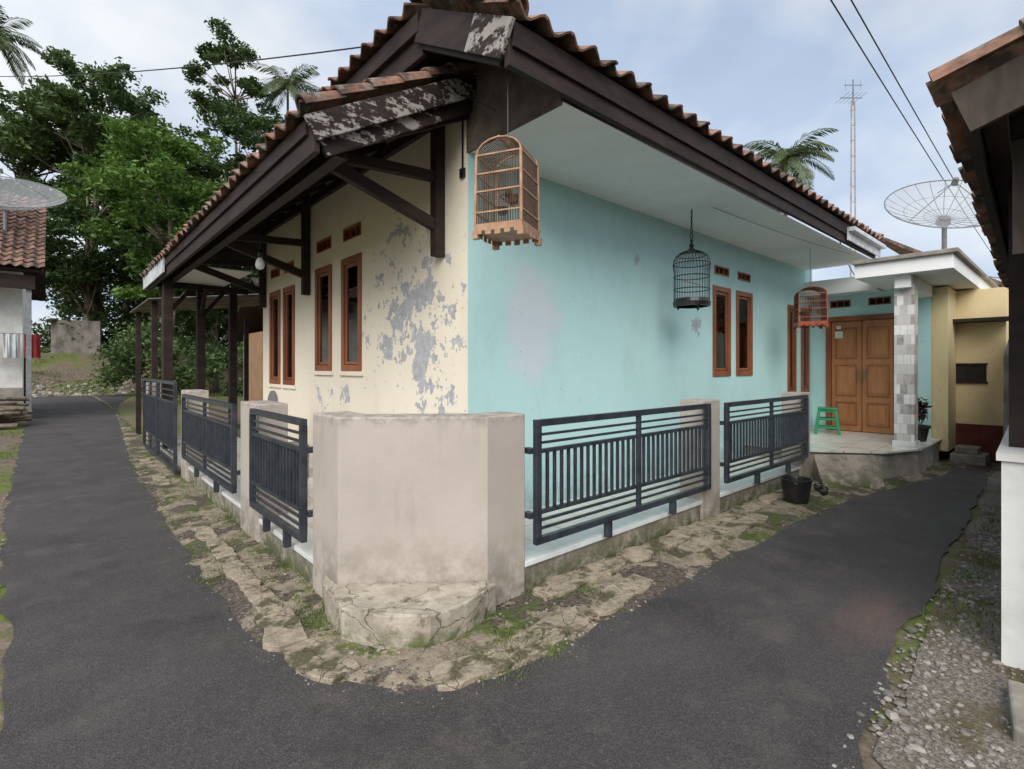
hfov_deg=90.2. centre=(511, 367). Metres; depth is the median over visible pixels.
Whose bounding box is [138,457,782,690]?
kerb slabs
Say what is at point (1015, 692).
concrete slab
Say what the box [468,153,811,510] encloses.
aqua front wall
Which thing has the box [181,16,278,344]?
slender tree
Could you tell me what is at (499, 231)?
bird cage
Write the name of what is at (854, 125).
tv antenna mast
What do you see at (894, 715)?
gravel stones
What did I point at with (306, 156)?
roof timbers
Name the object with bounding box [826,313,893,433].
double door
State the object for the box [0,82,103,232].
rain tree
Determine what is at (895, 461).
porch floor
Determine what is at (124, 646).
asphalt road
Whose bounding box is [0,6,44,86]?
coconut palm
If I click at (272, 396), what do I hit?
plastic chair
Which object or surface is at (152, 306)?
pergola
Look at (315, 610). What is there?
weed tufts
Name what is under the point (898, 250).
red roof house
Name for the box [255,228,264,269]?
hanging light bulb
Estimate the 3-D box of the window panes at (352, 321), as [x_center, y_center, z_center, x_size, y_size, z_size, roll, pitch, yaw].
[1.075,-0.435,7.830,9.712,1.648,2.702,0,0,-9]
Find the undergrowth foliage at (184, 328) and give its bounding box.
[32,240,242,370]
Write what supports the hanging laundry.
hanging from the roadside house at (22, 266)
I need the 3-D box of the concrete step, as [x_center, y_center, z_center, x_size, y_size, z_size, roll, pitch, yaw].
[7.742,1.475,8.632,0.550,0.290,0.450,0,0,-42]
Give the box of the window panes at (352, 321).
[274,265,804,386]
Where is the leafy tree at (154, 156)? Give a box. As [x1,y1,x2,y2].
[51,113,241,378]
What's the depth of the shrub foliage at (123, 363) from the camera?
28.52 m
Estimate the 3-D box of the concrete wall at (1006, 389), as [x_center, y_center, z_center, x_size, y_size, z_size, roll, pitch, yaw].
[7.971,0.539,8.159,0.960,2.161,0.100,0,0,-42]
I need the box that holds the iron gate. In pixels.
[143,378,176,471]
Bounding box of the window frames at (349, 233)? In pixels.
[268,221,890,391]
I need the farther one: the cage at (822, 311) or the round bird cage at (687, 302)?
the cage at (822, 311)
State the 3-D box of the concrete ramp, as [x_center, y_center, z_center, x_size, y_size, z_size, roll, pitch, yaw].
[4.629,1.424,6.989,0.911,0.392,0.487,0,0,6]
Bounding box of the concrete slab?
[1007,680,1023,746]
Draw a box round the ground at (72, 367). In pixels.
[0,353,1000,768]
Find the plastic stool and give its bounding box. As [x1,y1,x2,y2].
[814,407,840,434]
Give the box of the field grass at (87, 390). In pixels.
[32,351,213,405]
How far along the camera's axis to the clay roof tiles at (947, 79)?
2.28 m
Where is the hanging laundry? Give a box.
[3,333,40,357]
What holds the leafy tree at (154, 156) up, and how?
on the ground at (72, 367)
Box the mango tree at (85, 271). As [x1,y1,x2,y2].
[17,175,156,320]
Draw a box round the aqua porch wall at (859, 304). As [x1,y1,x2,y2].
[812,290,930,437]
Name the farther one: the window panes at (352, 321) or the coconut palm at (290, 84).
the coconut palm at (290, 84)
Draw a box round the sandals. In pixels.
[813,482,828,493]
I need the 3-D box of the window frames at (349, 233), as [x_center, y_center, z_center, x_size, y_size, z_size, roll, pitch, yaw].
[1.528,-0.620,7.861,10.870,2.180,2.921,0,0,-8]
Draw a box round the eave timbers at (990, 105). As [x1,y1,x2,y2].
[951,53,1023,281]
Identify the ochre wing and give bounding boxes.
[931,287,1008,462]
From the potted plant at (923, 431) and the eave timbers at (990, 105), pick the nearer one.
the eave timbers at (990, 105)
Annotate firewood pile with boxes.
[0,397,32,427]
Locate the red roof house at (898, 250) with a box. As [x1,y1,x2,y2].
[878,237,1008,289]
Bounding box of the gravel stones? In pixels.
[0,379,1023,768]
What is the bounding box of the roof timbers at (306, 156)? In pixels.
[146,8,875,307]
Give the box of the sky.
[0,0,1023,352]
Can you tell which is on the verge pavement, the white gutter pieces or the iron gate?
the iron gate
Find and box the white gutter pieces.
[143,226,885,289]
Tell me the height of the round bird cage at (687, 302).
1.180 m
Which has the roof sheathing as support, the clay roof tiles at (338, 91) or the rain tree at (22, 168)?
the clay roof tiles at (338, 91)
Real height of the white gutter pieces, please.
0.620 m
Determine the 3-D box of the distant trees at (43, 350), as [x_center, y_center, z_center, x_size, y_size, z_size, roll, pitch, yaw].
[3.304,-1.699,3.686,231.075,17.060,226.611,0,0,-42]
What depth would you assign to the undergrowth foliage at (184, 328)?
38.44 m
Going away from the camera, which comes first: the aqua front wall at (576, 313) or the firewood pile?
the aqua front wall at (576, 313)
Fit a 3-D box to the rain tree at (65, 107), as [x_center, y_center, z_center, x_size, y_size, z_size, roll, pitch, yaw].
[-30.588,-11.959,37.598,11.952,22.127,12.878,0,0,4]
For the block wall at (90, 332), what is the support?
on the ground at (72, 367)
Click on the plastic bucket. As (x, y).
(796, 489)
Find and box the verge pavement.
[91,395,970,693]
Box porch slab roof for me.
[805,247,998,297]
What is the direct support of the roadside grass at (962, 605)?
on the ground at (72, 367)
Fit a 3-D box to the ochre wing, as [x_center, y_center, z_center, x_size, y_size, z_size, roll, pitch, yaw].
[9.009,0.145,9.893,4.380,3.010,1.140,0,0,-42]
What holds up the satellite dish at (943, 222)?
on the porch slab roof
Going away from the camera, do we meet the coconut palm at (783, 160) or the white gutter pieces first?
the white gutter pieces
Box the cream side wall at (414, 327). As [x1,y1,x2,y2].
[263,120,467,465]
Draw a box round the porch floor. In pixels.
[160,428,941,544]
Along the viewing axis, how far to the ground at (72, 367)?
10.20 m
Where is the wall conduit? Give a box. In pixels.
[459,121,465,178]
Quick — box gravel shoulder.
[880,466,1023,768]
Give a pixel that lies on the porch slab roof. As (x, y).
(957, 269)
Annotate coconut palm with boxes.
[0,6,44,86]
[247,63,319,116]
[743,128,838,215]
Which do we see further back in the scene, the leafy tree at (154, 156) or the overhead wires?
the leafy tree at (154, 156)
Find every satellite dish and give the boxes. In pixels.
[0,168,66,236]
[884,177,979,248]
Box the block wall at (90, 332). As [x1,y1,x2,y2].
[51,320,101,354]
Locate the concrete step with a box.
[950,444,989,465]
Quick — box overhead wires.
[0,0,997,277]
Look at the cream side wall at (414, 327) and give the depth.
5.42 m
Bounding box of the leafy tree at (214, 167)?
[119,117,243,354]
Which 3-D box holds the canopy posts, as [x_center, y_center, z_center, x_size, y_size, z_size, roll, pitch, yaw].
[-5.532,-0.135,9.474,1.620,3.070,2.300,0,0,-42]
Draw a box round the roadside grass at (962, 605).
[0,419,1022,681]
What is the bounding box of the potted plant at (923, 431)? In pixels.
[918,397,931,441]
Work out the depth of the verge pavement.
3.83 m
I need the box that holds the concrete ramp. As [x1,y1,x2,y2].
[813,454,885,488]
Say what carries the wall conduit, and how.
attached to the cream side wall at (414, 327)
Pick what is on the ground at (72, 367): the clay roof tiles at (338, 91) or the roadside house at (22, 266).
the roadside house at (22, 266)
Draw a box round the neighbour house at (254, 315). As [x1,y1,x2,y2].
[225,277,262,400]
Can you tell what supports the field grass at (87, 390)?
on the ground at (72, 367)
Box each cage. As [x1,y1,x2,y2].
[472,69,541,250]
[673,209,710,309]
[793,286,828,329]
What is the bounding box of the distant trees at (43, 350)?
[41,327,223,352]
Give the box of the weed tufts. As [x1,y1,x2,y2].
[109,404,937,698]
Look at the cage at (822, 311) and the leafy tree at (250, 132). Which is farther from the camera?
the leafy tree at (250, 132)
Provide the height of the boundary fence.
1.320 m
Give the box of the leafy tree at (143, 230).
[52,117,175,337]
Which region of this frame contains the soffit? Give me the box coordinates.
[471,102,868,269]
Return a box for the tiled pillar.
[892,276,919,447]
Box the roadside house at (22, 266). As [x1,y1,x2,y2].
[0,192,46,421]
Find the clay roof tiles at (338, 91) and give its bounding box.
[139,0,883,276]
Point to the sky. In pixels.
(777, 71)
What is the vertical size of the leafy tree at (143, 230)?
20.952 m
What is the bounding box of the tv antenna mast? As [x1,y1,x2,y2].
[835,79,866,276]
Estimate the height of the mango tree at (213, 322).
13.252 m
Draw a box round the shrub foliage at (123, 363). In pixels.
[88,321,242,395]
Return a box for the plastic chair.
[268,391,308,476]
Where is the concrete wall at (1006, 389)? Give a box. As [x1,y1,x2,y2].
[1003,339,1008,435]
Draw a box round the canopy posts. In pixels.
[156,266,252,448]
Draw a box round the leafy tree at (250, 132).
[192,98,284,166]
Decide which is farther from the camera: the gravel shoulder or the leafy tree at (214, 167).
the leafy tree at (214, 167)
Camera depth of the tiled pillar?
7.73 m
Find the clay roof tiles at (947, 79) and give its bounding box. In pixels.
[925,18,1023,287]
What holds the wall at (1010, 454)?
on the gravel shoulder
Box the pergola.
[130,294,258,433]
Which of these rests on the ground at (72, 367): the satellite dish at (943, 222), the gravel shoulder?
the gravel shoulder
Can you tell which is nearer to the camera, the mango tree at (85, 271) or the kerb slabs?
the kerb slabs
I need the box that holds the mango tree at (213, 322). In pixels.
[112,201,258,392]
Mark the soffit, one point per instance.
(567, 145)
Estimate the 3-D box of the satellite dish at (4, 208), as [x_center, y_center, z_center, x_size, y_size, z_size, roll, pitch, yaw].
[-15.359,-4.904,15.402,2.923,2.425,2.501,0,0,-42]
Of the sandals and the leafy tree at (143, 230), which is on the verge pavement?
the sandals
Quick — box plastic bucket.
[779,475,813,503]
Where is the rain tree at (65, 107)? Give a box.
[0,46,212,320]
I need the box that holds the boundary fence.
[146,382,809,648]
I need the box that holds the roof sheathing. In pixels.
[210,10,786,260]
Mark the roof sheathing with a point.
(231, 254)
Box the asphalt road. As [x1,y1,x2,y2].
[0,394,992,768]
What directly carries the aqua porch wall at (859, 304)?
on the porch floor
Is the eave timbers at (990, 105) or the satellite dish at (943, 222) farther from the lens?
the satellite dish at (943, 222)
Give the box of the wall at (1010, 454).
[996,178,1023,669]

